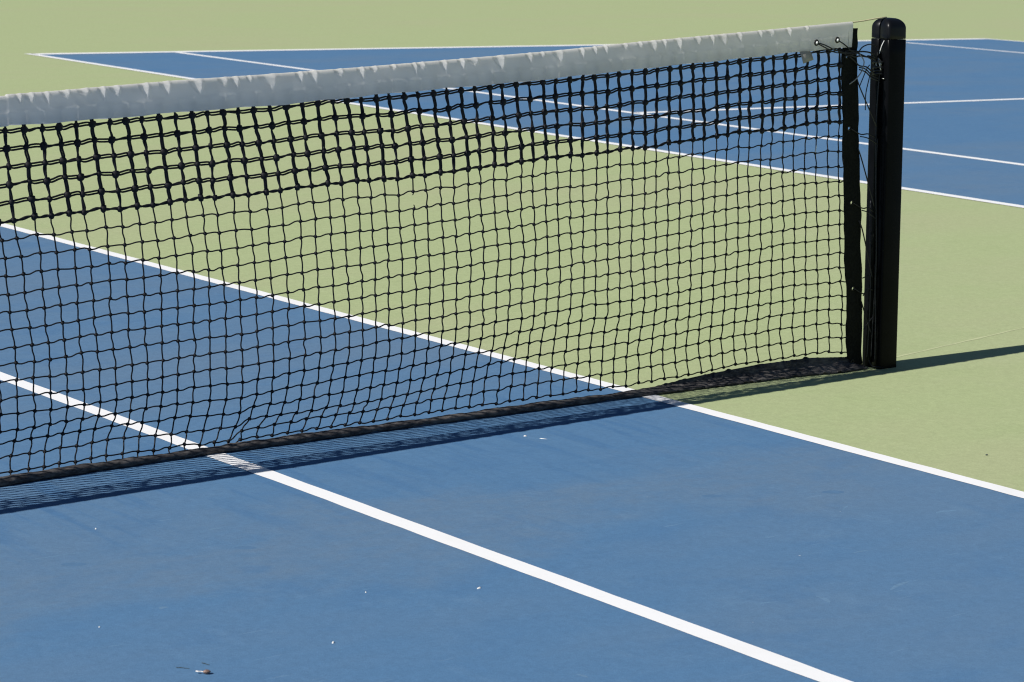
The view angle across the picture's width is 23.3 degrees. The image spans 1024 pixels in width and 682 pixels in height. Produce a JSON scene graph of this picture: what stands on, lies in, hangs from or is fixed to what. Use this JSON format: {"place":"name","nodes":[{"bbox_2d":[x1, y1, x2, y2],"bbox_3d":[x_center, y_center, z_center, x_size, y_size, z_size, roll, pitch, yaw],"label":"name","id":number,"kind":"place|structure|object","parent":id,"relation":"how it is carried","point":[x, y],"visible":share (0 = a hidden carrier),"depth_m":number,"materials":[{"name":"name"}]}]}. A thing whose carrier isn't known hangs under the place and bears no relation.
{"place":"outdoors","nodes":[
{"label":"outdoors","id":0,"kind":"place"},
{"bbox_2d":[196,669,210,673],"bbox_3d":[-0.524,0.561,4.208,0.026,0.007,0.010,3,10,5],"label":"seed husk","id":1,"kind":"object","parent":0,"point":[206,671],"visible":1,"depth_m":4.21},
{"bbox_2d":[0,0,1023,491],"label":"ground","id":2,"kind":"structure","parent":0,"point":[956,408],"depth_m":9.98,"materials":[{"name":"green paint"}]},
{"bbox_2d":[0,226,1023,681],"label":"blue court","id":3,"kind":"object","parent":2,"relation":"on","point":[608,496],"depth_m":5.22,"materials":[{"name":"plastic"}]},
{"bbox_2d":[61,562,85,565],"bbox_3d":[-0.859,0.437,4.853,0.051,0.001,0.028,1,10,-4],"label":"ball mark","id":4,"kind":"object","parent":3,"relation":"on","point":[73,564],"visible":1,"depth_m":4.85,"materials":[{"name":"blue paint"}]},
{"bbox_2d":[234,546,256,548],"bbox_3d":[-0.540,0.418,5.016,0.041,0.001,0.030,-6,13,-38],"label":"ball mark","id":5,"kind":"object","parent":3,"relation":"on","point":[244,547],"visible":1,"depth_m":5.02,"materials":[{"name":"blue paint"}]},
{"bbox_2d":[0,372,852,681],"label":"singles sideline","id":6,"kind":"object","parent":3,"relation":"on","point":[778,660],"visible":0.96,"depth_m":5.03,"materials":[{"name":"white paint"}]},
{"bbox_2d":[1,223,1023,497],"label":"doubles sideline","id":7,"kind":"object","parent":3,"relation":"on","point":[771,427],"visible":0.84,"depth_m":6.77,"materials":[{"name":"white paint"}]},
{"bbox_2d":[702,494,721,496],"bbox_3d":[0.451,0.349,5.583,0.043,0.001,0.032,-6,13,-38],"label":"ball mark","id":8,"kind":"object","parent":3,"relation":"on","point":[710,495],"visible":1,"depth_m":5.58,"materials":[{"name":"blue paint"}]},
{"bbox_2d":[816,596,829,602],"bbox_3d":[0.604,0.498,4.787,0.013,0.001,0.050,-3,11,-25],"label":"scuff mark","id":9,"kind":"object","parent":3,"relation":"on","point":[826,599],"visible":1,"depth_m":4.79,"materials":[{"name":"blue paint"}]},
{"bbox_2d":[822,490,843,493],"bbox_3d":[0.733,0.345,5.657,0.051,0.001,0.036,-6,13,-38],"label":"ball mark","id":10,"kind":"object","parent":3,"relation":"on","point":[833,491],"visible":1,"depth_m":5.66,"materials":[{"name":"blue paint"}]},
{"bbox_2d":[890,581,908,589],"bbox_3d":[0.764,0.483,4.902,0.011,0.001,0.083,9,12,34],"label":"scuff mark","id":11,"kind":"object","parent":3,"relation":"on","point":[897,585],"visible":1,"depth_m":4.90,"materials":[{"name":"blue paint"}]},
{"bbox_2d":[40,39,1023,204],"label":"blue court","id":12,"kind":"object","parent":2,"relation":"on","point":[992,129],"visible":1,"depth_m":16.37,"materials":[{"name":"plastic"}]},
{"bbox_2d":[30,38,982,54],"bbox_3d":[0.621,-2.626,21.995,10.825,0.001,0.113,-6,13,-38],"label":"baseline","id":13,"kind":"object","parent":12,"relation":"on","point":[386,48],"visible":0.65,"depth_m":20.48,"materials":[{"name":"white paint"}]},
{"bbox_2d":[30,53,1023,207],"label":"doubles sideline","id":14,"kind":"object","parent":12,"relation":"on","point":[904,188],"visible":0.65,"depth_m":13.10,"materials":[{"name":"white paint"}]},
{"bbox_2d":[175,52,1023,164],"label":"singles sideline","id":15,"kind":"object","parent":12,"relation":"on","point":[650,114],"visible":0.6,"depth_m":14.94,"materials":[{"name":"white paint"}]},
{"bbox_2d":[634,98,1023,112],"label":"service line","id":16,"kind":"object","parent":12,"relation":"on","point":[841,105],"visible":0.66,"depth_m":16.39,"materials":[{"name":"white paint"}]},
{"bbox_2d":[906,42,1021,52],"bbox_3d":[11.136,-1.111,15.600,0.073,0.001,23.299,-7,13,-39],"label":"singles sideline","id":17,"kind":"object","parent":12,"relation":"on","point":[964,47],"visible":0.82,"depth_m":23.62,"materials":[{"name":"white paint"}]},
{"bbox_2d":[862,18,905,368],"bbox_3d":[1.065,-0.401,7.146,0.098,1.052,0.117,-6,13,-38],"label":"net post","id":18,"kind":"object","parent":2,"relation":"on","point":[888,38],"visible":1,"depth_m":7.12,"materials":[{"name":"black metal"}]},
{"bbox_2d":[0,17,886,485],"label":"tennis net","id":19,"kind":"object","parent":18,"relation":"attached to","point":[276,91],"visible":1,"depth_m":6.11,"materials":[{"name":"black fabric"}]},
{"bbox_2d":[897,327,1023,356],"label":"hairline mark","id":20,"kind":"object","parent":2,"relation":"on","point":[958,342],"visible":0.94,"depth_m":7.68,"materials":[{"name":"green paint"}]}
]}

